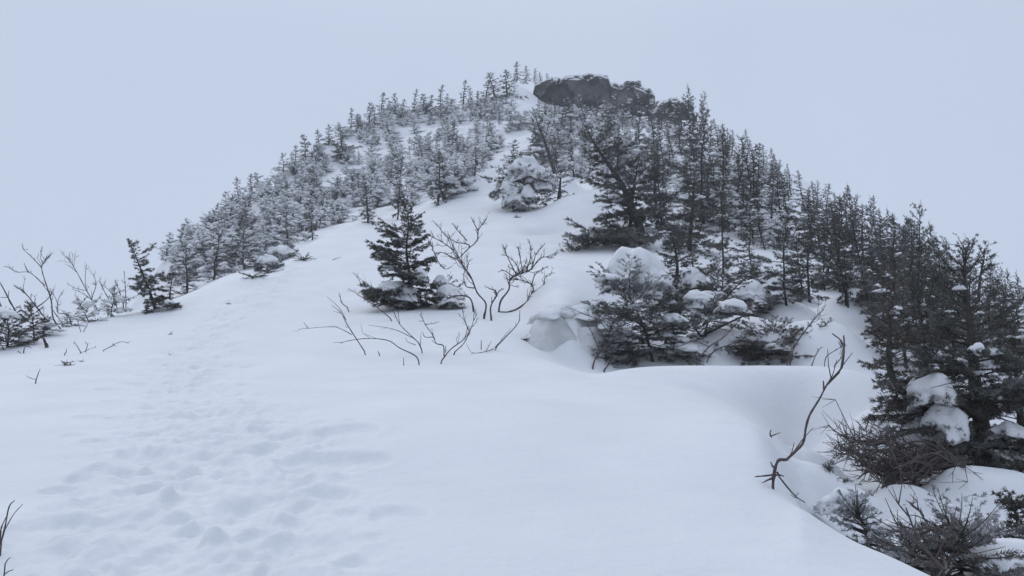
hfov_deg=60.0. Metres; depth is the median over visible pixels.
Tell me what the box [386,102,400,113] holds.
frosted bush
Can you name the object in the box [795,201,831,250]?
spruce tree
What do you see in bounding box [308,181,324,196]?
matted fir
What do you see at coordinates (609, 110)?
spruce tree
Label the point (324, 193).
frosted bush
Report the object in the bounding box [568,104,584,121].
frosted bush
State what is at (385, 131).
frosted bush
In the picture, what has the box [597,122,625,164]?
spruce tree
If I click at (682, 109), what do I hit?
spruce tree
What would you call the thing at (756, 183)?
spruce tree
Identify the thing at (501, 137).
frosted bush
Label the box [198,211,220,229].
frosted bush
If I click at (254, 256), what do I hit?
matted fir
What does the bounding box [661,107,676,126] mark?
spruce tree
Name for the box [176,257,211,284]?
matted fir
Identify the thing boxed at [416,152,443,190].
spruce tree
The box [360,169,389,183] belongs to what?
frosted bush
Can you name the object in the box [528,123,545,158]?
spruce tree
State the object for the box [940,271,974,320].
spruce tree
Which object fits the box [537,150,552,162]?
matted fir
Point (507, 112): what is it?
frosted bush
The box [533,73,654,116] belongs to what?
summit rock
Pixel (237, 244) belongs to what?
spruce tree
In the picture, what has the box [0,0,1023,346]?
sky
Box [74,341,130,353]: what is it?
fallen twig
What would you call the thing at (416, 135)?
spruce tree
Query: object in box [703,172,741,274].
spruce tree
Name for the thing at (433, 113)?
matted fir
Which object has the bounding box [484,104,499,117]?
matted fir
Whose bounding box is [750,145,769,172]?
spruce tree
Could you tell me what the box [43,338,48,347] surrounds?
twig stub
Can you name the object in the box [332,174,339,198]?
spruce tree
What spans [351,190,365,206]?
frosted bush
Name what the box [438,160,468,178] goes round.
frosted bush
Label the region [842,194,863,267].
spruce tree
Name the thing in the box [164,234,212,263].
frosted bush
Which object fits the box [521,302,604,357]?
snow block
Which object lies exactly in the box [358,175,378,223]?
spruce tree
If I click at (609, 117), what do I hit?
spruce tree
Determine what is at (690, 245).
spruce tree
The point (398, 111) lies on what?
frosted bush
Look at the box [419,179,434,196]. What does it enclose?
matted fir
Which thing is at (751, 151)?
spruce tree
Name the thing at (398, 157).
matted fir
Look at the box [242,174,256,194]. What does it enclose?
spruce tree
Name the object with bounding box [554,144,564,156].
matted fir
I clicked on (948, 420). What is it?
spruce tree
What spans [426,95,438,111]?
spruce tree
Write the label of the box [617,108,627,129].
spruce tree
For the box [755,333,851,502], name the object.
bare twig
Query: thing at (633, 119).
frosted bush
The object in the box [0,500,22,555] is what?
bare shrub
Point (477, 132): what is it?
matted fir
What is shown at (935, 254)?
spruce tree
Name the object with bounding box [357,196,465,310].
spruce tree
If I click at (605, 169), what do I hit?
frosted bush
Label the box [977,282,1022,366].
spruce tree
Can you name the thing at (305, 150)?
spruce tree
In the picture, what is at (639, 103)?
spruce tree
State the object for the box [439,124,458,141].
frosted bush
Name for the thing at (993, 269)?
spruce tree
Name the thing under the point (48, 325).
spruce tree
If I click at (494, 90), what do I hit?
spruce tree
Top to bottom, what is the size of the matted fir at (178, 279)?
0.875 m
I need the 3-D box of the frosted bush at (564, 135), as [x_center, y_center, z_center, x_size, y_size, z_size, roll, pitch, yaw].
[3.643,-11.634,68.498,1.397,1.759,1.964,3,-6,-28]
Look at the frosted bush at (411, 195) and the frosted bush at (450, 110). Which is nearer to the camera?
the frosted bush at (411, 195)
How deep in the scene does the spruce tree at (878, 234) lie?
20.85 m
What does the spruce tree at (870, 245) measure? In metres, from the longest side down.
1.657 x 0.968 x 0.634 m
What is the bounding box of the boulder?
[649,97,696,122]
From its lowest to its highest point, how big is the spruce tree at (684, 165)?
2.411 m
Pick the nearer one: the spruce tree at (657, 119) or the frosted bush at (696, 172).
the frosted bush at (696, 172)
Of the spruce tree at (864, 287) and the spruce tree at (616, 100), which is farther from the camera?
the spruce tree at (616, 100)
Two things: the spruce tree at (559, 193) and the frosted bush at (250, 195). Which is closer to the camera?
the spruce tree at (559, 193)
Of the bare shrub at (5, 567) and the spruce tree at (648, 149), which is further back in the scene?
the spruce tree at (648, 149)
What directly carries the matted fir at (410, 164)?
on the snowy ground
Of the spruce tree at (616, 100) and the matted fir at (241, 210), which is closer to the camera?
the matted fir at (241, 210)
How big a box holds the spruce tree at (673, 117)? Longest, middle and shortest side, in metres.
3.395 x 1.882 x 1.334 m
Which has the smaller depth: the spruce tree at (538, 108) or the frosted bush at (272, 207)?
the frosted bush at (272, 207)
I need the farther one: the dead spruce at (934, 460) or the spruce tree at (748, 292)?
the spruce tree at (748, 292)
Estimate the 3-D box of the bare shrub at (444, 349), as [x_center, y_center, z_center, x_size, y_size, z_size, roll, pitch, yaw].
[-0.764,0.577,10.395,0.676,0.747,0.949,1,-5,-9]
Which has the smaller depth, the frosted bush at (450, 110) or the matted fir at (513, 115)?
the matted fir at (513, 115)
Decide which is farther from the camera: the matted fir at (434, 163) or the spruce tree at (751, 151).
the matted fir at (434, 163)
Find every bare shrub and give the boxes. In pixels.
[0,283,14,323]
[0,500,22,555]
[3,557,13,575]
[4,242,61,331]
[53,289,71,324]
[57,251,128,314]
[293,299,365,354]
[333,304,422,364]
[339,272,391,320]
[419,304,478,363]
[427,215,559,320]
[467,313,519,352]
[567,307,621,371]
[661,294,755,365]
[769,301,825,365]
[811,341,846,366]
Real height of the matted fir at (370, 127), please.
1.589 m
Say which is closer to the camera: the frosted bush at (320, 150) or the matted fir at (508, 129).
the frosted bush at (320, 150)
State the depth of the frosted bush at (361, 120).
93.23 m
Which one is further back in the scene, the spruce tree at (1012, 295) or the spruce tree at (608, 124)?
the spruce tree at (608, 124)
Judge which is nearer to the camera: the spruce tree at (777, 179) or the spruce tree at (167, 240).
the spruce tree at (777, 179)
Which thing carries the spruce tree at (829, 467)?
on the snowy ground
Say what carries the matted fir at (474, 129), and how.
on the snowy ground
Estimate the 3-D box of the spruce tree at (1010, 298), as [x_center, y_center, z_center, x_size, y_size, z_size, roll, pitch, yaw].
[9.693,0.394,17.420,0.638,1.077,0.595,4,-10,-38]
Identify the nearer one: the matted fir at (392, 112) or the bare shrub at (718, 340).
the bare shrub at (718, 340)
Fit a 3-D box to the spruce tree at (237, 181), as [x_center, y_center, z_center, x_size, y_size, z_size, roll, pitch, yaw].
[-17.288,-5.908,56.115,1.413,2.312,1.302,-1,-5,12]
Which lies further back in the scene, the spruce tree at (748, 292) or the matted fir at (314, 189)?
the matted fir at (314, 189)
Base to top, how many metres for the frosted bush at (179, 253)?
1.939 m
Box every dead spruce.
[748,168,779,240]
[813,397,982,504]
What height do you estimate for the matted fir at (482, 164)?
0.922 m
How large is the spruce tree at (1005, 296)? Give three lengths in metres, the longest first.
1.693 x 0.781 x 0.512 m
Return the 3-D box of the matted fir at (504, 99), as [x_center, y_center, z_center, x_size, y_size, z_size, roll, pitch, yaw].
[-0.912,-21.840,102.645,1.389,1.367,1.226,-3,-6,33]
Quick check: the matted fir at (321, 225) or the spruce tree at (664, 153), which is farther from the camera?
the matted fir at (321, 225)
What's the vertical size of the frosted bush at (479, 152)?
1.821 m
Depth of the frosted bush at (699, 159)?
51.49 m
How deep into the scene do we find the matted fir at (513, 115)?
86.85 m
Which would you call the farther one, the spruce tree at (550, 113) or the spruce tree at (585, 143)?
the spruce tree at (550, 113)
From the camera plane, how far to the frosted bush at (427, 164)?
64.55 m
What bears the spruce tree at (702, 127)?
on the snowy ground
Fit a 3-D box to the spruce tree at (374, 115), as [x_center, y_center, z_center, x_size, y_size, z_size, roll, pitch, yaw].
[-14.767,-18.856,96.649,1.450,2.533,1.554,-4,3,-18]
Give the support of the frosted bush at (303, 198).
on the snowy ground
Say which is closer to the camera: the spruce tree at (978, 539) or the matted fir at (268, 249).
the spruce tree at (978, 539)
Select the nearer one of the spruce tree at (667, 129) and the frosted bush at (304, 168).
the spruce tree at (667, 129)
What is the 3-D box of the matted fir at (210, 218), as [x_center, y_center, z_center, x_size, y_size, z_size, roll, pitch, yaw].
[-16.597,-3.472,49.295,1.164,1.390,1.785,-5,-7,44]
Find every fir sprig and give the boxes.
[55,360,74,365]
[237,270,267,278]
[255,266,283,273]
[293,252,315,260]
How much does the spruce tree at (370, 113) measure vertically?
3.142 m
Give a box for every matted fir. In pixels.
[0,305,47,349]
[4,301,51,342]
[174,268,187,284]
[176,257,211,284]
[191,236,219,268]
[195,245,236,276]
[202,214,224,230]
[217,208,238,223]
[219,195,245,211]
[222,251,241,270]
[225,220,242,230]
[231,193,248,212]
[233,205,251,229]
[236,232,252,254]
[239,211,266,230]
[240,245,257,258]
[244,224,272,248]
[246,230,281,263]
[252,250,284,270]
[264,208,279,228]
[268,185,289,203]
[271,215,313,244]
[271,242,299,260]
[273,190,302,202]
[274,178,289,190]
[275,196,296,215]
[279,177,302,193]
[296,177,302,187]
[297,173,322,190]
[305,214,324,230]
[307,198,329,216]
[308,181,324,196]
[311,144,328,160]
[317,158,335,171]
[324,192,340,209]
[338,149,359,163]
[340,182,357,196]
[346,187,369,207]
[347,171,360,183]
[350,180,367,200]
[358,130,377,143]
[361,184,392,207]
[365,122,377,134]
[365,143,383,155]
[376,158,386,167]
[376,158,399,175]
[380,105,390,114]
[384,119,400,133]
[384,167,395,179]
[385,109,399,118]
[386,136,402,147]
[392,152,406,164]
[395,183,412,205]
[397,113,411,125]
[402,171,412,183]
[404,160,417,173]
[406,188,422,205]
[407,174,422,189]
[408,117,423,133]
[414,111,427,121]
[419,101,433,113]
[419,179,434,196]
[423,131,438,142]
[424,109,437,119]
[425,147,436,162]
[425,162,435,174]
[427,161,473,199]
[433,127,444,138]
[437,109,447,119]
[439,101,450,110]
[439,138,452,149]
[446,145,457,156]
[447,98,458,107]
[448,152,468,163]
[449,164,479,193]
[464,140,473,151]
[469,121,486,133]
[470,138,492,148]
[472,134,481,142]
[474,128,485,137]
[478,95,491,106]
[480,158,487,168]
[481,107,497,120]
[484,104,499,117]
[484,126,498,136]
[485,140,503,155]
[488,132,506,149]
[497,110,506,119]
[498,94,510,103]
[501,113,522,128]
[503,121,516,132]
[514,111,530,125]
[518,110,535,123]
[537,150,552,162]
[541,137,558,148]
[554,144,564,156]
[555,136,564,148]
[572,164,586,177]
[578,122,594,139]
[579,114,592,123]
[583,156,601,178]
[609,152,635,176]
[622,147,644,170]
[624,116,632,126]
[624,158,652,183]
[633,155,653,174]
[660,180,672,193]
[665,173,675,184]
[669,183,686,202]
[670,125,688,143]
[689,190,734,224]
[708,167,740,187]
[724,170,764,207]
[730,198,777,239]
[734,206,762,230]
[739,194,775,222]
[745,182,776,216]
[756,166,772,182]
[759,164,791,187]
[780,203,807,237]
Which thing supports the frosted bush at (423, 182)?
on the snowy ground
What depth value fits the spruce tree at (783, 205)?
26.33 m
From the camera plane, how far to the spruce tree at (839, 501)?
5.05 m
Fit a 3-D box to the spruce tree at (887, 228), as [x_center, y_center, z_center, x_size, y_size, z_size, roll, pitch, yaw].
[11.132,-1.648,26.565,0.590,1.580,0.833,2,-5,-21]
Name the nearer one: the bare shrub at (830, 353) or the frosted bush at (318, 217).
the bare shrub at (830, 353)
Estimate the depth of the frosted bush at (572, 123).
85.89 m
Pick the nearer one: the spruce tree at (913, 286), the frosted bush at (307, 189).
the spruce tree at (913, 286)
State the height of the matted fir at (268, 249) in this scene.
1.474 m
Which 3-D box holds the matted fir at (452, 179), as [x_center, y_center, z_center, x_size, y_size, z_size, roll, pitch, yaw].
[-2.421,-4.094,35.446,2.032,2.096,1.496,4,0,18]
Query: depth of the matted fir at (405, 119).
96.81 m
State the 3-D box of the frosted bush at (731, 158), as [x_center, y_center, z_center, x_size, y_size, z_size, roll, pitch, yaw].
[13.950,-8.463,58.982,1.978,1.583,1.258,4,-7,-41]
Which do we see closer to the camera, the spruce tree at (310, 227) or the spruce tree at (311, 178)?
the spruce tree at (310, 227)
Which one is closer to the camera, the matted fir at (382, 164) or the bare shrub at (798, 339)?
the bare shrub at (798, 339)
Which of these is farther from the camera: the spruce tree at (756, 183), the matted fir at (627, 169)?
the matted fir at (627, 169)
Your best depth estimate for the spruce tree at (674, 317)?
12.80 m
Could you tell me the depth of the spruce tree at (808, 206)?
26.62 m
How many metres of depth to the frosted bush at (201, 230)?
39.45 m
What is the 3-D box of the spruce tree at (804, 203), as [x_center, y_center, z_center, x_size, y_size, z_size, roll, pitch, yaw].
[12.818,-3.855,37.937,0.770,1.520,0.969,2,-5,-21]
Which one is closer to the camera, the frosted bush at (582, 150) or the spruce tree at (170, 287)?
the spruce tree at (170, 287)
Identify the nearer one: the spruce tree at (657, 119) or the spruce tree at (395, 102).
the spruce tree at (657, 119)
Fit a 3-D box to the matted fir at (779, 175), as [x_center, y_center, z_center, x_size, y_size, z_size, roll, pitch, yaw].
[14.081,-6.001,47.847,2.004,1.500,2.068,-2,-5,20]
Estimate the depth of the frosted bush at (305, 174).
64.82 m
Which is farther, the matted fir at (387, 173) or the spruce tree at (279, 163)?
the spruce tree at (279, 163)
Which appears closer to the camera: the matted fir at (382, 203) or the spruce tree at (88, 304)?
the spruce tree at (88, 304)
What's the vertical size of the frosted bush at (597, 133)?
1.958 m
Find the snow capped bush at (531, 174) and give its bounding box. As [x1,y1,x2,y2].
[483,146,558,211]
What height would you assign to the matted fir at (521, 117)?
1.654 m
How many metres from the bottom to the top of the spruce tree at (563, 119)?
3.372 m
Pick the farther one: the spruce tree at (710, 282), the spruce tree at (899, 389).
the spruce tree at (710, 282)
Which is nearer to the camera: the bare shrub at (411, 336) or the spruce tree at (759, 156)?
the bare shrub at (411, 336)
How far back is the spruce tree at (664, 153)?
44.26 m
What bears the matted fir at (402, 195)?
on the snowy ground
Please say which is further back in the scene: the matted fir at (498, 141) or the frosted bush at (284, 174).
the matted fir at (498, 141)
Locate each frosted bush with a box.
[149,236,202,273]
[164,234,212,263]
[182,223,207,240]
[185,223,220,243]
[195,222,220,238]
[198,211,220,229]
[198,227,219,259]
[209,227,252,265]
[217,210,232,222]
[217,218,237,227]
[223,204,255,230]
[236,187,264,206]
[236,211,259,229]
[240,233,264,251]
[251,183,275,203]
[251,194,282,217]
[253,179,279,200]
[255,219,287,245]
[260,198,297,219]
[264,172,286,188]
[270,208,306,232]
[278,171,287,180]
[286,186,310,209]
[287,158,305,174]
[288,201,323,228]
[297,163,323,185]
[297,165,314,174]
[301,204,331,230]
[302,160,321,171]
[302,184,319,197]
[304,157,315,163]
[306,142,324,153]
[314,157,329,170]
[314,188,329,198]
[315,192,333,210]
[320,195,360,223]
[323,180,351,198]
[325,174,351,196]
[332,122,353,137]
[334,198,353,209]
[337,163,365,184]
[340,148,355,163]
[347,113,368,129]
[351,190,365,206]
[357,129,365,138]
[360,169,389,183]
[363,181,387,206]
[364,153,379,172]
[371,176,392,190]
[373,132,383,142]
[376,116,395,131]
[377,108,388,120]
[378,129,392,140]
[379,177,413,202]
[382,155,394,163]
[384,131,398,145]
[385,111,395,126]
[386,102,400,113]
[387,145,408,159]
[395,106,411,117]
[405,158,428,174]
[406,186,424,204]
[408,171,423,185]
[411,103,424,113]
[416,156,433,172]
[416,167,435,194]
[417,136,432,152]
[423,166,462,199]
[425,150,440,161]
[434,163,467,193]
[435,149,459,162]
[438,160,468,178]
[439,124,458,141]
[441,153,466,167]
[442,144,451,154]
[444,113,459,127]
[447,106,457,114]
[447,135,469,152]
[453,110,471,123]
[455,151,476,166]
[465,142,487,165]
[472,143,492,158]
[474,105,483,116]
[492,133,510,148]
[499,105,518,117]
[542,125,565,144]
[543,110,556,125]
[546,116,569,130]
[551,126,569,143]
[557,153,588,176]
[561,134,580,153]
[564,118,581,130]
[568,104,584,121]
[575,146,589,157]
[587,114,604,126]
[589,164,612,181]
[592,130,623,150]
[597,101,614,116]
[603,129,629,148]
[618,111,631,123]
[624,134,635,148]
[630,115,636,124]
[645,137,674,159]
[661,154,678,179]
[675,162,704,184]
[681,145,702,168]
[710,175,740,206]
[713,151,733,170]
[716,199,751,228]
[761,181,779,209]
[761,211,790,246]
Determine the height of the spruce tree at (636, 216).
4.531 m
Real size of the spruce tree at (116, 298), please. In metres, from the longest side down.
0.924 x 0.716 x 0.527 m
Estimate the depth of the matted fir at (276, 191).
57.62 m
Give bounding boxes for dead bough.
[866,481,1002,575]
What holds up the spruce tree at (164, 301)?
on the snowy ground
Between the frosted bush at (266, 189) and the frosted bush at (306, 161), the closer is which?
the frosted bush at (266, 189)
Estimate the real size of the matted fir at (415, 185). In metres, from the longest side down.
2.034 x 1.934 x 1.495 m
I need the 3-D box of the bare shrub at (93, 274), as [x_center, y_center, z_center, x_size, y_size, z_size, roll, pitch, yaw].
[-8.000,-0.052,17.064,1.030,1.216,1.521,0,-5,0]
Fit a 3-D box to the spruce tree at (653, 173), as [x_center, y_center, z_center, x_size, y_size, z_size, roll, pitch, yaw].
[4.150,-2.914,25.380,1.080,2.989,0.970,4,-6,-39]
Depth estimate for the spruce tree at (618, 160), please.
52.48 m
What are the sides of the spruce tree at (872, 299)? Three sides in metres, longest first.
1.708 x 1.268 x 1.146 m
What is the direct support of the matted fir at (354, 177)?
on the snowy ground
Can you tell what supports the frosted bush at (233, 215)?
on the snowy ground
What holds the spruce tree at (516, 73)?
on the snowy ground
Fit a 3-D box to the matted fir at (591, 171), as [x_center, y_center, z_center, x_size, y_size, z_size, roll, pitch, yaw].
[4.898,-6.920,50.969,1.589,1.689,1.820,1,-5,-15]
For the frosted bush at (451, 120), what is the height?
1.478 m
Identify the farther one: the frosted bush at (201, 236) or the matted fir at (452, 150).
the matted fir at (452, 150)
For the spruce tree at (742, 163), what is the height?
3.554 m
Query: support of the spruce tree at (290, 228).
on the snowy ground
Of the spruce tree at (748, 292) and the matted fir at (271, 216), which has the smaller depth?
the spruce tree at (748, 292)
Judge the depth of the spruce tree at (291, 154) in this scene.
72.00 m
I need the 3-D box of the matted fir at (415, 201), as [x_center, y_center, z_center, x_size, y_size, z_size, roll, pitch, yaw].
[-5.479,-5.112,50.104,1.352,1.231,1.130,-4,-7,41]
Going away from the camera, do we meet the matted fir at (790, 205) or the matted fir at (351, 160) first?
the matted fir at (790, 205)
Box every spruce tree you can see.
[26,316,68,335]
[58,310,86,326]
[71,294,107,322]
[100,280,139,316]
[126,238,182,313]
[160,232,175,260]
[164,265,186,298]
[166,224,185,253]
[169,240,196,282]
[177,244,211,294]
[193,225,240,279]
[210,202,221,222]
[212,209,258,268]
[215,191,232,215]
[221,225,241,264]
[226,208,236,219]
[232,177,246,201]
[237,197,250,223]
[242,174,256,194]
[253,173,266,188]
[272,152,290,177]
[279,204,307,250]
[287,145,304,169]
[289,153,298,174]
[296,200,317,239]
[298,134,321,160]
[308,166,321,187]
[309,191,335,224]
[312,129,328,150]
[322,126,335,145]
[327,125,362,162]
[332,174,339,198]
[346,107,357,133]
[355,113,362,129]
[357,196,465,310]
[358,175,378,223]
[358,188,376,218]
[364,103,380,124]
[365,114,377,128]
[368,165,378,188]
[371,103,379,124]
[376,92,388,114]
[385,171,394,181]
[386,155,409,219]
[386,158,397,178]
[392,93,402,117]
[397,99,409,117]
[408,132,418,149]
[409,89,420,111]
[413,94,432,111]
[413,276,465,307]
[416,135,432,158]
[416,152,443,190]
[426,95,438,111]
[429,150,456,205]
[433,137,439,152]
[434,85,448,107]
[448,124,463,146]
[458,80,469,104]
[463,147,490,178]
[467,88,478,104]
[468,103,475,116]
[471,106,480,125]
[479,78,498,102]
[483,72,509,100]
[487,121,496,137]
[499,70,528,99]
[505,139,525,161]
[511,61,527,83]
[521,107,560,173]
[522,66,531,83]
[528,119,546,147]
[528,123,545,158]
[534,99,542,118]
[537,99,549,113]
[537,158,578,200]
[539,105,550,122]
[540,111,559,137]
[542,94,561,124]
[549,134,562,160]
[549,138,561,174]
[551,122,572,150]
[553,105,574,131]
[555,96,577,119]
[558,137,579,177]
[559,216,663,251]
[560,147,569,169]
[563,120,579,149]
[565,102,574,120]
[574,93,596,125]
[576,116,709,239]
[578,129,593,158]
[580,246,714,367]
[584,155,597,178]
[586,97,603,122]
[590,311,627,368]
[591,109,612,144]
[595,99,611,118]
[596,95,623,119]
[596,125,631,173]
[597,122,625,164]
[599,153,666,228]
[600,111,616,139]
[608,108,618,130]
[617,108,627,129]
[619,81,634,118]
[620,97,633,119]
[621,122,631,140]
[627,92,644,121]
[627,121,665,159]
[627,286,707,353]
[628,123,665,202]
[629,111,660,156]
[635,133,648,162]
[638,139,675,234]
[640,112,666,153]
[643,97,656,121]
[645,139,663,194]
[648,123,668,186]
[654,103,665,126]
[654,219,718,310]
[657,102,683,130]
[657,173,730,258]
[658,138,677,181]
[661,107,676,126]
[661,117,676,162]
[662,104,731,223]
[664,105,688,155]
[666,256,788,364]
[667,101,679,138]
[668,109,699,184]
[671,88,698,146]
[671,101,687,129]
[672,171,698,221]
[673,136,697,192]
[676,145,686,183]
[677,225,702,268]
[681,121,718,209]
[694,91,710,149]
[694,125,736,231]
[696,110,710,138]
[696,268,741,315]
[698,166,712,211]
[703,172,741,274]
[708,135,755,209]
[709,118,720,149]
[711,127,731,167]
[714,258,784,317]
[716,148,754,233]
[719,123,730,160]
[719,134,737,189]
[724,129,736,159]
[724,314,832,365]
[726,211,765,282]
[728,145,763,222]
[734,144,765,215]
[736,143,768,195]
[737,130,751,158]
[743,142,757,166]
[744,195,768,249]
[745,164,768,229]
[748,208,813,308]
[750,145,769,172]
[758,163,776,194]
[758,165,789,235]
[764,148,775,171]
[765,162,776,191]
[768,176,795,244]
[771,160,783,210]
[774,217,820,292]
[777,171,788,208]
[778,165,793,194]
[780,169,793,200]
[782,170,807,211]
[782,209,829,302]
[783,188,822,243]
[794,184,836,229]
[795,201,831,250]
[801,180,817,208]
[801,195,860,291]
[807,182,823,219]
[809,197,855,280]
[812,212,836,290]
[813,483,906,562]
[820,193,842,225]
[820,203,866,305]
[820,221,846,274]
[822,459,851,483]
[826,187,851,232]
[829,227,871,307]
[831,210,879,283]
[832,183,885,308]
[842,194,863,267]
[849,204,867,252]
[849,237,914,340]
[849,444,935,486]
[850,197,864,239]
[853,195,878,267]
[853,249,984,421]
[856,228,880,300]
[857,228,920,301]
[857,244,935,368]
[857,513,973,575]
[858,222,889,286]
[859,213,932,344]
[859,238,899,318]
[860,204,887,251]
[861,232,1023,482]
[863,210,887,264]
[865,203,954,336]
[876,209,894,248]
[879,211,900,247]
[881,224,917,281]
[881,482,1023,575]
[894,214,934,298]
[897,220,917,310]
[897,270,966,411]
[898,254,923,329]
[904,221,937,321]
[908,235,937,303]
[914,231,930,275]
[914,235,974,335]
[916,234,987,352]
[919,258,953,307]
[921,235,949,286]
[921,259,993,359]
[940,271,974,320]
[942,262,967,347]
[956,260,999,340]
[961,312,1023,455]
[962,267,986,341]
[970,513,1023,575]
[972,267,1001,327]
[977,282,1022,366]
[978,267,1015,338]
[981,285,1023,335]
[989,486,1023,538]
[990,268,1023,373]
[993,266,1015,350]
[999,283,1023,327]
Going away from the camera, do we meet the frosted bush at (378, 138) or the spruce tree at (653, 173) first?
the spruce tree at (653, 173)
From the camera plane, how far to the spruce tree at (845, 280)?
15.40 m
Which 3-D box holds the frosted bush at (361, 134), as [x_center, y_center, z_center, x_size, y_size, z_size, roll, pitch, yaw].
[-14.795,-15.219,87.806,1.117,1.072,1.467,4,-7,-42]
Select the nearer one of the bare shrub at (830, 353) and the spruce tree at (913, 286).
the bare shrub at (830, 353)
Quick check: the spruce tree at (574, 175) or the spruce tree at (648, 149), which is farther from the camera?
the spruce tree at (574, 175)
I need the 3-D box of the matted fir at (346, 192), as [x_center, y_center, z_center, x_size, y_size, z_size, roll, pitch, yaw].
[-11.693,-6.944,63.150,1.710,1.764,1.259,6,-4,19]
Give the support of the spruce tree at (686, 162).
on the snowy ground
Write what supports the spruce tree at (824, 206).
on the snowy ground
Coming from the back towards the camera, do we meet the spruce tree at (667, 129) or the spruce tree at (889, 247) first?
the spruce tree at (667, 129)
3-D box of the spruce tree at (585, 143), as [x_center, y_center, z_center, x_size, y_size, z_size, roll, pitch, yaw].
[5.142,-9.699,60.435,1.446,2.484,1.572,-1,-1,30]
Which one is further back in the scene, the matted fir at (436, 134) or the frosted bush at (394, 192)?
the matted fir at (436, 134)
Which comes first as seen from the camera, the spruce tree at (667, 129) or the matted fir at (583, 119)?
the spruce tree at (667, 129)
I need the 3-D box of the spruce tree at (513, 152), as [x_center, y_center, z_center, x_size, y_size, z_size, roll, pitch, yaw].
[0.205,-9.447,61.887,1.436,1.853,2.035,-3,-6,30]
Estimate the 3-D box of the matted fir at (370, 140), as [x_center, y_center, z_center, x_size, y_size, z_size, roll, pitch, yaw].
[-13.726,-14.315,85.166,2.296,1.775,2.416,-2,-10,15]
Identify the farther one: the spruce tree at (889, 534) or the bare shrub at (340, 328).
the bare shrub at (340, 328)
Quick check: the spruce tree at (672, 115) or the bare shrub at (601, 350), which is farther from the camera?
the spruce tree at (672, 115)
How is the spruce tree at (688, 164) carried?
on the snowy ground
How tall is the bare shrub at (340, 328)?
0.747 m
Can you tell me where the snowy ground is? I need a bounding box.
[0,84,1023,575]
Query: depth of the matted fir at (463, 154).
63.75 m
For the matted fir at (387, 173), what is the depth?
67.34 m
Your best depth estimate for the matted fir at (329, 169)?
73.70 m
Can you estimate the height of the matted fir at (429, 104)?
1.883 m
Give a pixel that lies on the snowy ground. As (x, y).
(236, 424)
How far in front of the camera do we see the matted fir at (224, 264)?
35.06 m
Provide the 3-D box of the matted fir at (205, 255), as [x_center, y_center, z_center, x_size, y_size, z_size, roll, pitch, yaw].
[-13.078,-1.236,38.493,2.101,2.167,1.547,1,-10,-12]
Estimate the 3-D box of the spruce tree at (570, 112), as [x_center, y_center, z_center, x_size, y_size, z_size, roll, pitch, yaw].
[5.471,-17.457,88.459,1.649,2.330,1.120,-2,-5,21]
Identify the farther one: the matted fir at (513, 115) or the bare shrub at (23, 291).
the matted fir at (513, 115)
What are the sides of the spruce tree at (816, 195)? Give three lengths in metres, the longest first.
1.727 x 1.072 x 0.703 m
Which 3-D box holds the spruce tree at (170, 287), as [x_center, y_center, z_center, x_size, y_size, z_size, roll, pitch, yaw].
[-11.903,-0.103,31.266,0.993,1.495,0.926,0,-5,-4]
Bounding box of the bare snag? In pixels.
[970,247,987,302]
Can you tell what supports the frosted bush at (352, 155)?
on the snowy ground
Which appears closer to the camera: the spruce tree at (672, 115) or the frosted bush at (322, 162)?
the frosted bush at (322, 162)
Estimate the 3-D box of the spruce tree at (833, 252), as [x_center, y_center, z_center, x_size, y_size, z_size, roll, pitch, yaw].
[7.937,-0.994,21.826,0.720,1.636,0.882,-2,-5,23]
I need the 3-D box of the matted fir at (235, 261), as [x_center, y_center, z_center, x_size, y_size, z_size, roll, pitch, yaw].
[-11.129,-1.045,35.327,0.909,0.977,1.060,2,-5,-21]
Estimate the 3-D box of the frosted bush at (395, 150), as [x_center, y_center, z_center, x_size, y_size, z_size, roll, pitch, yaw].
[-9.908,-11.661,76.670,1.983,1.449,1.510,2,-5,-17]
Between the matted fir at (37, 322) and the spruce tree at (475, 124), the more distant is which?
the spruce tree at (475, 124)
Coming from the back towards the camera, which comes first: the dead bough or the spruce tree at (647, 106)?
the spruce tree at (647, 106)
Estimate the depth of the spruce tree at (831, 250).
15.50 m
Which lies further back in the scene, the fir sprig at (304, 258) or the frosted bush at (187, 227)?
the frosted bush at (187, 227)
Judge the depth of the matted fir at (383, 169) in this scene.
69.43 m
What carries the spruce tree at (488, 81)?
on the snowy ground
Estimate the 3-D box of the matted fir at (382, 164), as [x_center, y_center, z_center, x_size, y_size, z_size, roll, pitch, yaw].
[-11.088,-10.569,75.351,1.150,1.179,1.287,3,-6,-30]
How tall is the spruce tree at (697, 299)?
2.475 m
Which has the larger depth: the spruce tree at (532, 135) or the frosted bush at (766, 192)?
the spruce tree at (532, 135)
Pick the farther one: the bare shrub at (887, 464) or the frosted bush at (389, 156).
the frosted bush at (389, 156)
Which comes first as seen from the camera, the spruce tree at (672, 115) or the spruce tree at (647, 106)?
the spruce tree at (672, 115)
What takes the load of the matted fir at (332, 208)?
on the snowy ground
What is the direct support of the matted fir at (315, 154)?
on the snowy ground
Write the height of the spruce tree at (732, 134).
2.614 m
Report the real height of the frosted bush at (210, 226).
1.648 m
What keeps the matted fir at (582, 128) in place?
on the snowy ground
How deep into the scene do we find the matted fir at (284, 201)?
54.04 m
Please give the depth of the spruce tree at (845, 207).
30.57 m
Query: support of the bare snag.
on the snowy ground
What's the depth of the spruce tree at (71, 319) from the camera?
14.73 m
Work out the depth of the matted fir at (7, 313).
12.72 m
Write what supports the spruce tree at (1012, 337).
on the snowy ground
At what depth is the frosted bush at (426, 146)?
74.60 m

